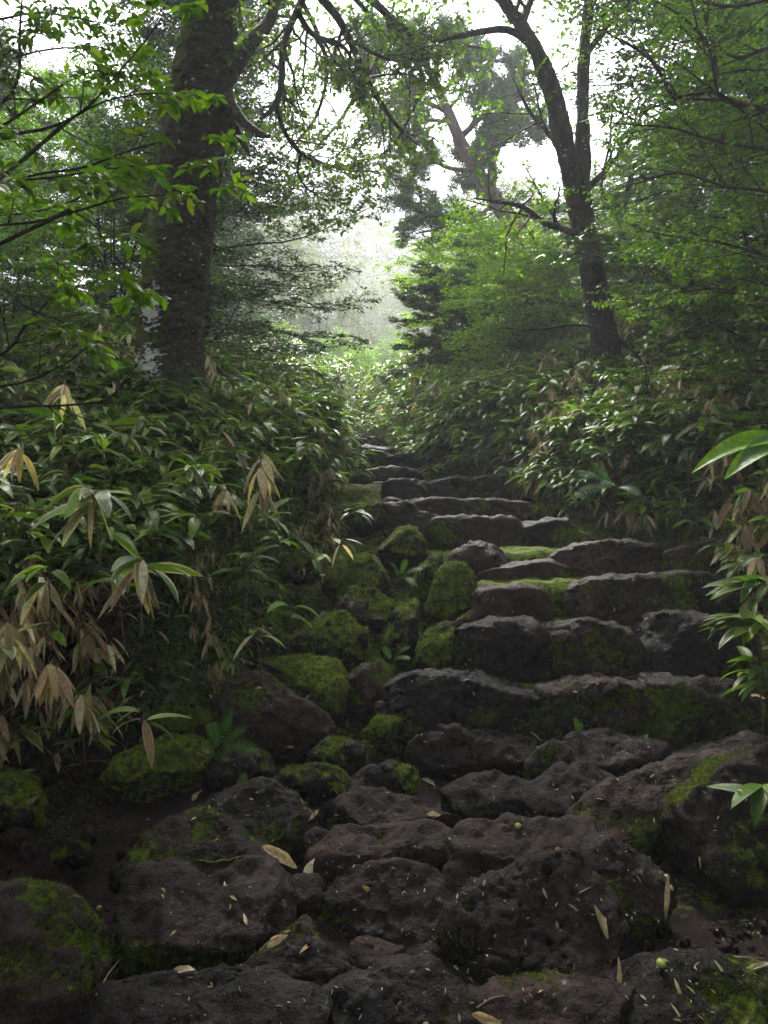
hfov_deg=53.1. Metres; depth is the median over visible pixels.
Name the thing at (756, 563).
withered bamboo
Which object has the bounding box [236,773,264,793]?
fern
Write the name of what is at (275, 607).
bamboo plant
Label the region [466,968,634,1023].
rock
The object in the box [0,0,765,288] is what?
sky
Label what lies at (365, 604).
rock
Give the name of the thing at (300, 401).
bamboo undergrowth
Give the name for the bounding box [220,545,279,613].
bamboo plant
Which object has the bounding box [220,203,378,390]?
broadleaf tree
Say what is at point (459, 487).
step stone
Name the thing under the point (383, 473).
step stone
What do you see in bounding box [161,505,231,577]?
bamboo plant
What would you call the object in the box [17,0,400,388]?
fir tree
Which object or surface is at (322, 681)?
rock
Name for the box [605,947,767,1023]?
rock
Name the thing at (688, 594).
step stone
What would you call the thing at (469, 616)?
rock
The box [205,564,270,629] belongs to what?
bamboo plant
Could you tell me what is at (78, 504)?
withered bamboo
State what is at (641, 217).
maple tree
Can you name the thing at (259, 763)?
rock
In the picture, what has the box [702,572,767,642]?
bamboo plant
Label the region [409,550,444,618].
rock
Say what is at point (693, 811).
rock
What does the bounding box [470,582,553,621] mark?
step stone
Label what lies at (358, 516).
bamboo plant
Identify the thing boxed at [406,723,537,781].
rock
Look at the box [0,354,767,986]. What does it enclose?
ground
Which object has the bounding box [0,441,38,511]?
withered bamboo
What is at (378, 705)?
stone
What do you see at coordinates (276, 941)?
fallen leaf
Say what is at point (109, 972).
twig
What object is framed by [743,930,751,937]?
pebble
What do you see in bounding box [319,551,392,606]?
rock
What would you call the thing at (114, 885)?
pebble
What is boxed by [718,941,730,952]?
pebble
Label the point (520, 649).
step stone
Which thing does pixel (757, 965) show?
fallen leaf
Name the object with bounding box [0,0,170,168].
leafy shrub
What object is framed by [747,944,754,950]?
pebble
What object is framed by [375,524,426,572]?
rock
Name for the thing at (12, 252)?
maple tree
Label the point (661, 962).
fruit
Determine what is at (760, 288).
maple tree
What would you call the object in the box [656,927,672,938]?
pebble
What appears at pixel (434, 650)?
rock
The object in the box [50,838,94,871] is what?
rock
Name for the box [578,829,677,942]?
rock
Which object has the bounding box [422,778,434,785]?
fallen leaf
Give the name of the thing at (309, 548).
bamboo plant
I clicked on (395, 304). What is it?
broadleaf tree
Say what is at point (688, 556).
step stone
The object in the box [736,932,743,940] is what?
pebble
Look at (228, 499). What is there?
withered bamboo
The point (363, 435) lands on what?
step stone
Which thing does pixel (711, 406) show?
withered bamboo
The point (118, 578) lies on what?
bamboo plant
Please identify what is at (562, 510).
withered bamboo
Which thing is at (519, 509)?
step stone
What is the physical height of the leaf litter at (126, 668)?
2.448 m
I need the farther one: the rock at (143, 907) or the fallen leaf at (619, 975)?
the rock at (143, 907)
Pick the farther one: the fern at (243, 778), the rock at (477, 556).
the rock at (477, 556)
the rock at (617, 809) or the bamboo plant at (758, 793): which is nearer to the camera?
the bamboo plant at (758, 793)
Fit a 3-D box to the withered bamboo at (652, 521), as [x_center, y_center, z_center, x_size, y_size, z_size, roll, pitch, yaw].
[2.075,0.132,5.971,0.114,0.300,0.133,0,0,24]
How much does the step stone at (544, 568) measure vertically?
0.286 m
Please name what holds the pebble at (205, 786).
on the ground
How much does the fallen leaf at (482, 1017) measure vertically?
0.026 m
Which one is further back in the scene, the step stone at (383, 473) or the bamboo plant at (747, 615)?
the step stone at (383, 473)
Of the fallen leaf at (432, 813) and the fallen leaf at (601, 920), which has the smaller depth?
the fallen leaf at (601, 920)
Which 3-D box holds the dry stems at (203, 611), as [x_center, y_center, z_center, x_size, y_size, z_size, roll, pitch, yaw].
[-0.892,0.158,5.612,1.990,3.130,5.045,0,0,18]
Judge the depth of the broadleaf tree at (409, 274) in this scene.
29.93 m
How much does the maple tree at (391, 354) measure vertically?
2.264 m
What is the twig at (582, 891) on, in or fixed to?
on the rock at (645, 899)
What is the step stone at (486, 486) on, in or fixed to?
on the ground
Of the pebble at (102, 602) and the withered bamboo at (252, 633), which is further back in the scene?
the pebble at (102, 602)
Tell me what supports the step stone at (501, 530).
on the ground
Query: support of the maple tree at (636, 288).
on the ground
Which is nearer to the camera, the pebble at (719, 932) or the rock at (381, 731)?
the pebble at (719, 932)
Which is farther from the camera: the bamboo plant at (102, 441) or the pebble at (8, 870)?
the bamboo plant at (102, 441)
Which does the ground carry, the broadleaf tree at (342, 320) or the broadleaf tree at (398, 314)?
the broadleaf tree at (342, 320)
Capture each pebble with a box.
[0,826,34,851]
[5,866,13,874]
[17,840,40,862]
[20,745,27,753]
[75,824,98,845]
[94,594,106,604]
[105,903,110,911]
[108,868,120,892]
[116,848,128,861]
[132,605,144,614]
[167,674,174,684]
[197,780,213,792]
[295,859,302,864]
[639,938,650,951]
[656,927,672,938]
[662,936,676,946]
[680,937,687,947]
[682,934,690,944]
[712,926,726,937]
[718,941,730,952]
[732,945,739,954]
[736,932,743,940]
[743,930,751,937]
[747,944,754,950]
[753,915,767,934]
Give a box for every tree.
[0,10,253,348]
[0,11,101,318]
[0,64,143,317]
[0,69,101,311]
[0,90,136,356]
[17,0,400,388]
[34,153,140,311]
[84,108,302,339]
[121,155,304,342]
[122,0,502,450]
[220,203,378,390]
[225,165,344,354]
[242,230,351,386]
[253,314,305,344]
[256,233,407,374]
[287,324,366,384]
[299,246,394,382]
[302,264,429,383]
[317,7,586,320]
[327,200,450,328]
[331,295,413,393]
[332,0,685,389]
[334,339,391,387]
[355,303,426,356]
[361,327,426,386]
[363,265,438,343]
[370,210,539,349]
[371,254,521,387]
[374,256,475,356]
[376,209,526,349]
[381,195,636,368]
[436,202,652,365]
[457,131,624,322]
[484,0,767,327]
[532,0,767,322]
[545,145,709,307]
[558,0,767,351]
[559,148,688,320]
[578,202,766,342]
[593,2,767,414]
[593,143,758,318]
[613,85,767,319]
[630,87,767,311]
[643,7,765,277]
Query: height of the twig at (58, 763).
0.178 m
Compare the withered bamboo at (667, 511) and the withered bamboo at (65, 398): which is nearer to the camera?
the withered bamboo at (65, 398)
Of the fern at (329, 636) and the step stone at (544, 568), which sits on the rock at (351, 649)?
the fern at (329, 636)
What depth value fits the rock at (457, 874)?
2.98 m
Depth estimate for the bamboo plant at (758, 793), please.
2.44 m
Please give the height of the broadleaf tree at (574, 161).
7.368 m
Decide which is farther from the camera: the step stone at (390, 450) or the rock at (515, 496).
the step stone at (390, 450)
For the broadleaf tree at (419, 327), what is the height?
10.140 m
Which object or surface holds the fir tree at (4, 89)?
on the ground
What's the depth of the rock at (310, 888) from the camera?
2.93 m
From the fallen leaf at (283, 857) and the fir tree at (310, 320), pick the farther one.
the fir tree at (310, 320)
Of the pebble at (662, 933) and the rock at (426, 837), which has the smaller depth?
the pebble at (662, 933)
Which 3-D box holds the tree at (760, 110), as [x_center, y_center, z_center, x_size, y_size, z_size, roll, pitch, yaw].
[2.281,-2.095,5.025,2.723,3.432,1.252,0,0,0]
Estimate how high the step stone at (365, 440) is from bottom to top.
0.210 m
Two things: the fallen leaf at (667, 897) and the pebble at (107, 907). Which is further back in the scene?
the pebble at (107, 907)
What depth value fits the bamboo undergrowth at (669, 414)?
7.19 m
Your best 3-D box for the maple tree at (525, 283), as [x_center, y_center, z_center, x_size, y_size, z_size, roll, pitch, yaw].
[1.929,-2.662,10.171,2.443,2.131,2.593,0,0,-10]
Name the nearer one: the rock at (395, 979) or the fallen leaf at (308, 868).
the rock at (395, 979)
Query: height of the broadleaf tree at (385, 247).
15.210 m
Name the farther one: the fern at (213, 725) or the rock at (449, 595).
the rock at (449, 595)
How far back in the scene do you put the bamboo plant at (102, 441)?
4.29 m
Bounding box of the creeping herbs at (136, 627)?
[36,522,455,845]
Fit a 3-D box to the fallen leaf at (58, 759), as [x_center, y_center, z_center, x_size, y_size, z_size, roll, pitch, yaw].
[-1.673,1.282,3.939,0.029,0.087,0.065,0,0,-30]
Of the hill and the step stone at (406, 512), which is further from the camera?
the hill
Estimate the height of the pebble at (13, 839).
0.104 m
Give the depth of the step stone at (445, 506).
6.86 m
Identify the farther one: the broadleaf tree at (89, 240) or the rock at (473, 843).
the broadleaf tree at (89, 240)
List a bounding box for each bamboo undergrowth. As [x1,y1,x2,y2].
[0,302,380,767]
[346,302,767,612]
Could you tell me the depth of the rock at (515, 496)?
7.56 m
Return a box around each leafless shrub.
[0,229,188,455]
[490,300,751,390]
[593,96,679,266]
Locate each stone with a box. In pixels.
[298,913,330,932]
[317,779,361,813]
[347,476,363,484]
[352,434,366,438]
[352,437,368,444]
[358,444,395,454]
[361,449,390,466]
[363,453,377,468]
[364,465,423,483]
[367,436,388,446]
[373,757,401,765]
[374,700,383,713]
[379,499,438,543]
[380,478,430,500]
[381,668,544,743]
[393,467,422,479]
[410,496,467,515]
[427,476,473,498]
[428,514,523,548]
[433,803,463,819]
[452,615,554,682]
[464,497,532,519]
[468,951,510,983]
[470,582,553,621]
[471,474,520,498]
[476,558,570,581]
[521,516,596,546]
[533,672,644,741]
[545,617,646,678]
[546,538,665,576]
[562,571,675,625]
[630,609,762,682]
[631,672,765,750]
[657,570,747,625]
[661,535,745,576]
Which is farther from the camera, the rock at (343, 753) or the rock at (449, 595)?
the rock at (449, 595)
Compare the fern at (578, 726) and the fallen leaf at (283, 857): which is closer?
the fallen leaf at (283, 857)
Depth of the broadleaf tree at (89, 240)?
23.74 m
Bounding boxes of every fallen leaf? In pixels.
[25,795,38,804]
[54,753,60,772]
[174,965,195,972]
[192,790,201,800]
[262,845,296,867]
[267,934,287,947]
[303,858,314,873]
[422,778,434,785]
[427,811,439,816]
[472,1012,501,1023]
[594,905,608,938]
[617,956,621,982]
[664,875,669,918]
[747,962,767,970]
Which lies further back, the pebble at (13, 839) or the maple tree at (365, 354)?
the maple tree at (365, 354)
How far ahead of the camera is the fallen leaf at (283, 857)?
2.98 m
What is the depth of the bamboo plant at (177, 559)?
4.59 m
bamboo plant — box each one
[4,555,71,650]
[16,407,64,488]
[69,433,132,489]
[70,568,155,652]
[106,416,166,477]
[123,557,180,578]
[158,535,219,601]
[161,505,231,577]
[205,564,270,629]
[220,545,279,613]
[228,383,273,438]
[241,498,290,572]
[243,529,299,591]
[259,601,317,654]
[281,441,320,497]
[297,539,330,607]
[307,489,345,523]
[340,507,372,535]
[698,599,767,696]
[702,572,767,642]
[706,782,767,826]
[720,646,767,742]
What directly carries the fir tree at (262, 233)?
on the ground
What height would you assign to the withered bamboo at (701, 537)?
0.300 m
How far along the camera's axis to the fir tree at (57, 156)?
10.47 m
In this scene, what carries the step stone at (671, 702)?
on the ground
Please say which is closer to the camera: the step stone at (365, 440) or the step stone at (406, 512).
the step stone at (406, 512)
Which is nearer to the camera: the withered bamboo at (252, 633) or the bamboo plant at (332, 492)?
the withered bamboo at (252, 633)
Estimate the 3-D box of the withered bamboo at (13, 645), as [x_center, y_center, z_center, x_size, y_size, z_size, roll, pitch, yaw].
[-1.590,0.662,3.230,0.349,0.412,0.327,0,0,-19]
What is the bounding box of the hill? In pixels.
[230,162,645,378]
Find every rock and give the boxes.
[0,764,49,833]
[0,876,115,1023]
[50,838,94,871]
[65,963,333,1023]
[98,732,213,805]
[109,853,298,979]
[119,804,280,869]
[140,703,221,744]
[205,776,323,853]
[209,746,275,791]
[210,669,335,763]
[242,914,353,985]
[245,626,292,669]
[256,652,350,725]
[273,761,353,806]
[280,548,318,586]
[290,609,371,673]
[291,873,324,917]
[299,826,329,856]
[302,818,451,892]
[308,735,366,777]
[315,857,453,946]
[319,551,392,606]
[320,786,461,829]
[322,953,483,1023]
[332,582,395,633]
[337,451,364,480]
[343,500,383,538]
[346,658,397,723]
[347,935,406,969]
[351,763,376,785]
[362,712,402,752]
[363,759,420,796]
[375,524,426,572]
[380,596,420,667]
[381,496,400,502]
[386,451,423,468]
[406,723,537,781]
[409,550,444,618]
[409,940,442,961]
[410,619,457,670]
[424,560,479,622]
[436,847,628,977]
[440,769,528,819]
[442,812,596,873]
[442,859,481,896]
[445,540,509,575]
[454,608,476,626]
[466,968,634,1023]
[511,488,542,501]
[515,761,614,818]
[521,738,575,780]
[527,501,559,520]
[563,727,671,776]
[565,746,735,855]
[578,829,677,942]
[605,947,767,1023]
[657,742,767,907]
[661,730,767,760]
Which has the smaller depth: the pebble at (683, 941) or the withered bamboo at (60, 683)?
the pebble at (683, 941)
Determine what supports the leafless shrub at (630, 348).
on the ground
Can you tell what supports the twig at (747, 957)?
on the rock at (733, 995)
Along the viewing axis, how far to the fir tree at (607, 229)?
14.31 m
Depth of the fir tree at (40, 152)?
14.20 m
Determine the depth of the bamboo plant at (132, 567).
4.30 m
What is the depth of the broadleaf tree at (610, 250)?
8.75 m
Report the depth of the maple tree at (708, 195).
9.75 m
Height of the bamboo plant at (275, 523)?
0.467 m
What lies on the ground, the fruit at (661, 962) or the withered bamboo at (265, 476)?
the withered bamboo at (265, 476)
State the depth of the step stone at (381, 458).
9.20 m
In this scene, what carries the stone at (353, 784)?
on the ground
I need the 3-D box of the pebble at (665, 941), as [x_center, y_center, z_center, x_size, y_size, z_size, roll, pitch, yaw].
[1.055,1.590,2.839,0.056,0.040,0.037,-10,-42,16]
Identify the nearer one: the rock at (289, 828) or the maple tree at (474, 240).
the rock at (289, 828)
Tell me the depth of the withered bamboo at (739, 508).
5.34 m
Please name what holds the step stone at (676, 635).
on the ground
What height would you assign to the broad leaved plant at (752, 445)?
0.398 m
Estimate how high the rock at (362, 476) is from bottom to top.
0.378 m
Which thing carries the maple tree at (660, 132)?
on the ground
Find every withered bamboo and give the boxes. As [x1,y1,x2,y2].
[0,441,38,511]
[0,620,49,713]
[20,572,63,640]
[29,660,75,740]
[32,485,132,568]
[37,382,85,442]
[56,691,99,764]
[96,706,192,784]
[98,533,202,636]
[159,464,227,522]
[208,487,240,546]
[233,626,285,688]
[242,456,284,540]
[332,536,362,581]
[505,441,517,448]
[533,484,551,502]
[555,504,579,517]
[643,510,658,538]
[659,503,679,540]
[682,536,706,543]
[703,396,719,429]
[732,503,750,529]
[747,549,767,594]
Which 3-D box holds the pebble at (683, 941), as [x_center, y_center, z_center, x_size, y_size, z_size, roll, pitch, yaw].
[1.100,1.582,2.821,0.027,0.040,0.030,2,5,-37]
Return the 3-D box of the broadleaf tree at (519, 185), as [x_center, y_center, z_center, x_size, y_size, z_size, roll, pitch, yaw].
[4.705,-6.045,19.349,5.174,6.084,5.230,0,0,21]
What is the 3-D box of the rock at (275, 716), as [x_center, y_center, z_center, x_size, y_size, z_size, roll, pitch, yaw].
[-0.606,1.138,4.221,0.694,0.545,0.481,0,0,0]
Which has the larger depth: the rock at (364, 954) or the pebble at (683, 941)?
the pebble at (683, 941)
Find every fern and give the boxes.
[159,677,198,704]
[175,656,207,678]
[201,705,257,755]
[205,744,230,761]
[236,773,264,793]
[325,630,344,641]
[382,645,409,661]
[393,559,421,585]
[568,462,641,505]
[574,717,582,731]
[630,734,647,743]
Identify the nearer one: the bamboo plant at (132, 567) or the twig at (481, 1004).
the twig at (481, 1004)
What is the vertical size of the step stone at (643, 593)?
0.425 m
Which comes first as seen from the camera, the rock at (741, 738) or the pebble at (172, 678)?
the rock at (741, 738)
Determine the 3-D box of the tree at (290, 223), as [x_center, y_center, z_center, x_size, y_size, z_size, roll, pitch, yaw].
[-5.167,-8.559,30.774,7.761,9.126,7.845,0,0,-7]
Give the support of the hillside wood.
on the hill
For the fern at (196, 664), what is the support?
on the ground
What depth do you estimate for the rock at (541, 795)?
3.53 m
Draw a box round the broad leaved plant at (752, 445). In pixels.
[692,430,767,479]
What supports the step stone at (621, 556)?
on the ground
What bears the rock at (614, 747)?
on the ground
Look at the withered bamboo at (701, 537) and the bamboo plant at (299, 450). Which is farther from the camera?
the withered bamboo at (701, 537)
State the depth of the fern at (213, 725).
3.80 m
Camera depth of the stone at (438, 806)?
3.54 m
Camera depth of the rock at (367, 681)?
4.42 m
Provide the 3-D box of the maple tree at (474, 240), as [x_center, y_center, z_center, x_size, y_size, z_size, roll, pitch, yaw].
[1.878,-3.033,10.761,3.054,2.663,3.241,0,0,39]
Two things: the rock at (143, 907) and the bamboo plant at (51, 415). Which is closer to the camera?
the rock at (143, 907)
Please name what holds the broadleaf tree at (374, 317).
on the ground
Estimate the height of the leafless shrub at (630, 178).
2.475 m
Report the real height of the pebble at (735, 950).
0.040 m
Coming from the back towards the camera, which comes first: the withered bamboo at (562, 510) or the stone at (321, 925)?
the withered bamboo at (562, 510)
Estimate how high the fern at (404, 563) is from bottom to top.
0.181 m
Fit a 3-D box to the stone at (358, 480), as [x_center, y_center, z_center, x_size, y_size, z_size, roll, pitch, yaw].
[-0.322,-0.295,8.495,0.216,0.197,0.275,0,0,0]
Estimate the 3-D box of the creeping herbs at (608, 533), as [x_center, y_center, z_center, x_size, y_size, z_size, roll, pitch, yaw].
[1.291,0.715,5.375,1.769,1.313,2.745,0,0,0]
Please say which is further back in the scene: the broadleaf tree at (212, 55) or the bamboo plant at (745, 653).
the broadleaf tree at (212, 55)
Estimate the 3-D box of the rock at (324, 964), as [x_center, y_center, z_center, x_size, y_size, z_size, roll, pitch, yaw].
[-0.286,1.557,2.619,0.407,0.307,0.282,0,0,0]
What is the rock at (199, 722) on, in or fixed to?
on the ground
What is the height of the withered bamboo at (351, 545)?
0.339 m
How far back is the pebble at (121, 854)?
3.35 m
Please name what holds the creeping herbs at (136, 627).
on the ground
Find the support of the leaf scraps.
on the ground
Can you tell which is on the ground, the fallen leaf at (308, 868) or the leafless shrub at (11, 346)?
the leafless shrub at (11, 346)
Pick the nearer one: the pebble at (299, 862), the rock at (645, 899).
the rock at (645, 899)
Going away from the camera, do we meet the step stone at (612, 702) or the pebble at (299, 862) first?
the pebble at (299, 862)
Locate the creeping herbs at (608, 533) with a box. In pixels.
[439,519,652,681]
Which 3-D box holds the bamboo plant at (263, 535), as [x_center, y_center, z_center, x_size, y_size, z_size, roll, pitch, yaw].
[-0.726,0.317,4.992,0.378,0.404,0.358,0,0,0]
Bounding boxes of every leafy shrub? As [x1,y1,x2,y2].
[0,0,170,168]
[0,0,256,370]
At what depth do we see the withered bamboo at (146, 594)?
3.22 m
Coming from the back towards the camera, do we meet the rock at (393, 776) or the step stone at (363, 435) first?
the step stone at (363, 435)
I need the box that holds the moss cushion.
[545,583,566,616]
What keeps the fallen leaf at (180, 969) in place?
on the rock at (257, 999)
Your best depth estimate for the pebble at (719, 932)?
2.89 m
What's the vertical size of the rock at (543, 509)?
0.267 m
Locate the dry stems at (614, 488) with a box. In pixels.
[411,384,767,639]
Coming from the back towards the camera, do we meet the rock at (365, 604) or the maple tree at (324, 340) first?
the maple tree at (324, 340)
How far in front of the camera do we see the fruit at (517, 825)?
3.12 m
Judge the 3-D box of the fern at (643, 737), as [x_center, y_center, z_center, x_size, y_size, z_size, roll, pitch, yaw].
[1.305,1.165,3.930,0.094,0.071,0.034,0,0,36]
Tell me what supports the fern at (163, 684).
on the rock at (199, 722)
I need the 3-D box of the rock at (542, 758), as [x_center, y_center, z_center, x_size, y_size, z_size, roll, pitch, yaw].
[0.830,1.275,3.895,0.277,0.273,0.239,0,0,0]
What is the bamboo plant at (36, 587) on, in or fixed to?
on the ground
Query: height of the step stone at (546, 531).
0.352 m
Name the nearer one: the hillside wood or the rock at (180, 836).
the rock at (180, 836)
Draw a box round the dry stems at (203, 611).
[0,348,399,775]
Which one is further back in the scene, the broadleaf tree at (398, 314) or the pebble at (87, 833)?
the broadleaf tree at (398, 314)
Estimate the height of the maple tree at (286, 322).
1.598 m
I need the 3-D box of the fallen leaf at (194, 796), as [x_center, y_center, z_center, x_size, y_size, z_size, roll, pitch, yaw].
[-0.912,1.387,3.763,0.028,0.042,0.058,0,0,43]
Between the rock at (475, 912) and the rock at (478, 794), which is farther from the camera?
the rock at (478, 794)
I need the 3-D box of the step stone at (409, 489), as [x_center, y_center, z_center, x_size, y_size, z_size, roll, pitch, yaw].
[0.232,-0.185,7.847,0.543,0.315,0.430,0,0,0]
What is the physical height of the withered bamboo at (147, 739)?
0.349 m
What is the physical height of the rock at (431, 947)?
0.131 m
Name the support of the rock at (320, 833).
on the ground
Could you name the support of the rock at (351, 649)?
on the ground
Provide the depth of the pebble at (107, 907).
3.06 m
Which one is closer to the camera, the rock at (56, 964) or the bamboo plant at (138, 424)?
the rock at (56, 964)
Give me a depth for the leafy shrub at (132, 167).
3.00 m
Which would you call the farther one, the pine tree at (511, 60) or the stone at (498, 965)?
the pine tree at (511, 60)
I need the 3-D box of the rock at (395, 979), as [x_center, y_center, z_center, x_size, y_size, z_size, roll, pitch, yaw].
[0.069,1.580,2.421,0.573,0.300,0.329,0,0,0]
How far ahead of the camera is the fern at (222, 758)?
3.74 m
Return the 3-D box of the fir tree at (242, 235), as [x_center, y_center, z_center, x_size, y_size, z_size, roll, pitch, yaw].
[-2.904,-4.683,13.432,3.295,3.831,2.856,0,0,32]
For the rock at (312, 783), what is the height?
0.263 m
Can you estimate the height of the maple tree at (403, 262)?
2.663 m
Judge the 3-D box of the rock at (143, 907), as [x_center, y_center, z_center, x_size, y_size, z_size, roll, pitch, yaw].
[-0.647,1.481,2.796,0.671,0.396,0.457,0,0,0]
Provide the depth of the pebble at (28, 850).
3.33 m
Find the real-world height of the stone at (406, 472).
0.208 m
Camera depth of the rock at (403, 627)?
4.88 m
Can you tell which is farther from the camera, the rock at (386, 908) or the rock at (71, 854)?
the rock at (71, 854)
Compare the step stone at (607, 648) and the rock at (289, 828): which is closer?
the rock at (289, 828)
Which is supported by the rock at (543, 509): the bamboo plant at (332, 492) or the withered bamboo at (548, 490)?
the withered bamboo at (548, 490)
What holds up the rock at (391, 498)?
on the ground
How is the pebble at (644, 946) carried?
on the ground
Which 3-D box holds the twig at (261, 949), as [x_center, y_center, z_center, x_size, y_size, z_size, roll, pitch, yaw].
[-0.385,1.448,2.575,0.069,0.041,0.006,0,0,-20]
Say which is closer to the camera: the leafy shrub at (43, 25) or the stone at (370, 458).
the leafy shrub at (43, 25)
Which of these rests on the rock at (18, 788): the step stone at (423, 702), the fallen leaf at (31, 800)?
the fallen leaf at (31, 800)
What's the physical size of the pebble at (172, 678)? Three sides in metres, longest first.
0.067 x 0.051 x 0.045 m
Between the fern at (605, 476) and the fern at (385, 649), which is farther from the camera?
the fern at (605, 476)
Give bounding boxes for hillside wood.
[76,136,627,373]
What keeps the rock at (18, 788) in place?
on the ground
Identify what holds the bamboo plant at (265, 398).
on the ground
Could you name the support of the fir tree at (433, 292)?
on the ground
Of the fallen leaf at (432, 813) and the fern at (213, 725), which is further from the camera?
the fern at (213, 725)
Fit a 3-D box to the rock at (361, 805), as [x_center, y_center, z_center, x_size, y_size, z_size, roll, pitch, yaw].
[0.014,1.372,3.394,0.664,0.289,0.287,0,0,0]
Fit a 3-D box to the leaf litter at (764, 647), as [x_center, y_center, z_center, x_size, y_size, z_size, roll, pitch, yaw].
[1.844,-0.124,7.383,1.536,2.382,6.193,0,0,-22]
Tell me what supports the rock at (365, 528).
on the ground
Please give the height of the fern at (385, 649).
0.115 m
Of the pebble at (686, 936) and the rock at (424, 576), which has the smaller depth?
the pebble at (686, 936)
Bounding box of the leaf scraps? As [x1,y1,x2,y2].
[159,500,756,1023]
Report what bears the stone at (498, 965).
on the ground
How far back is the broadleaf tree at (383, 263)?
61.01 m
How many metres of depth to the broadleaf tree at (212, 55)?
6.88 m
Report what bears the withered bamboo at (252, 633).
on the rock at (275, 716)
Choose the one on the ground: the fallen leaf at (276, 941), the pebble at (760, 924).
the pebble at (760, 924)
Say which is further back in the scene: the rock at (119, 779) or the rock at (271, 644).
the rock at (271, 644)
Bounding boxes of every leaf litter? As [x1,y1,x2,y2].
[2,450,348,772]
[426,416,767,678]
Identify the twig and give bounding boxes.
[45,747,75,786]
[95,958,120,995]
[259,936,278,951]
[476,995,505,1008]
[579,880,614,893]
[734,956,764,964]
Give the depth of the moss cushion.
5.09 m
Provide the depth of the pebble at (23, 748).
3.88 m
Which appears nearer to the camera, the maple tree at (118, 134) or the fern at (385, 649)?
the fern at (385, 649)
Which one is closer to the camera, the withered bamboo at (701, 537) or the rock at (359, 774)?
the rock at (359, 774)
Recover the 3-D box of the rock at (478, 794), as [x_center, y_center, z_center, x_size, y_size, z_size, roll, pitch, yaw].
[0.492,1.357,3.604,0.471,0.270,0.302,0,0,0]
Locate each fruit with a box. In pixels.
[514,821,520,828]
[656,957,666,967]
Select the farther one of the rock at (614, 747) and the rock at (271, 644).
the rock at (271, 644)
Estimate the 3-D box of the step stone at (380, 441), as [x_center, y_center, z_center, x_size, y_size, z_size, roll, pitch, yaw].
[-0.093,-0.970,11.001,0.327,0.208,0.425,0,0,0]
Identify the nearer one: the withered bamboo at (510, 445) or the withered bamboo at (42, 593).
the withered bamboo at (42, 593)
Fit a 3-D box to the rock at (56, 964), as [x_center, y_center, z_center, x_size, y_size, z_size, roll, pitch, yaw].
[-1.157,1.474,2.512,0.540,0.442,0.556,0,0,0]
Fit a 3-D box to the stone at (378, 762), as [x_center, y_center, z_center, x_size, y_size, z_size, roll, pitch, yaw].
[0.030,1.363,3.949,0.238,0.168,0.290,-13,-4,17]
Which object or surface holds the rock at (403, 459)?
on the ground
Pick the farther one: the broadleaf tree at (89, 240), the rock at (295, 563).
the broadleaf tree at (89, 240)
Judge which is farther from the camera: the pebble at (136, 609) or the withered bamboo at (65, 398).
the pebble at (136, 609)
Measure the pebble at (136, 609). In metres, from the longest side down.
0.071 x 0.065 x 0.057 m
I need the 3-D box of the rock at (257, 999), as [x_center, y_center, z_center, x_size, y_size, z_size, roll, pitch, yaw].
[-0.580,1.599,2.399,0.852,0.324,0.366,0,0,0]
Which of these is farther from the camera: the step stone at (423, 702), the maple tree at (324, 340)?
the maple tree at (324, 340)
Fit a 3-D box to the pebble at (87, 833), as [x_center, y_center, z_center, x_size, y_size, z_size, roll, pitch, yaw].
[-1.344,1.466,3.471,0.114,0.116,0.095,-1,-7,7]
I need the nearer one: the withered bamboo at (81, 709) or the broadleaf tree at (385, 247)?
the withered bamboo at (81, 709)
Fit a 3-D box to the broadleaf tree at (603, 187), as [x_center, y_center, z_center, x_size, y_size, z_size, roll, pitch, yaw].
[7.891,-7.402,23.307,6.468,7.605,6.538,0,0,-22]
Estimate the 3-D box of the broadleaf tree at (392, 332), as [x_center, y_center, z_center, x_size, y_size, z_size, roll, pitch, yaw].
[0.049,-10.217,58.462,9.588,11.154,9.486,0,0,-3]

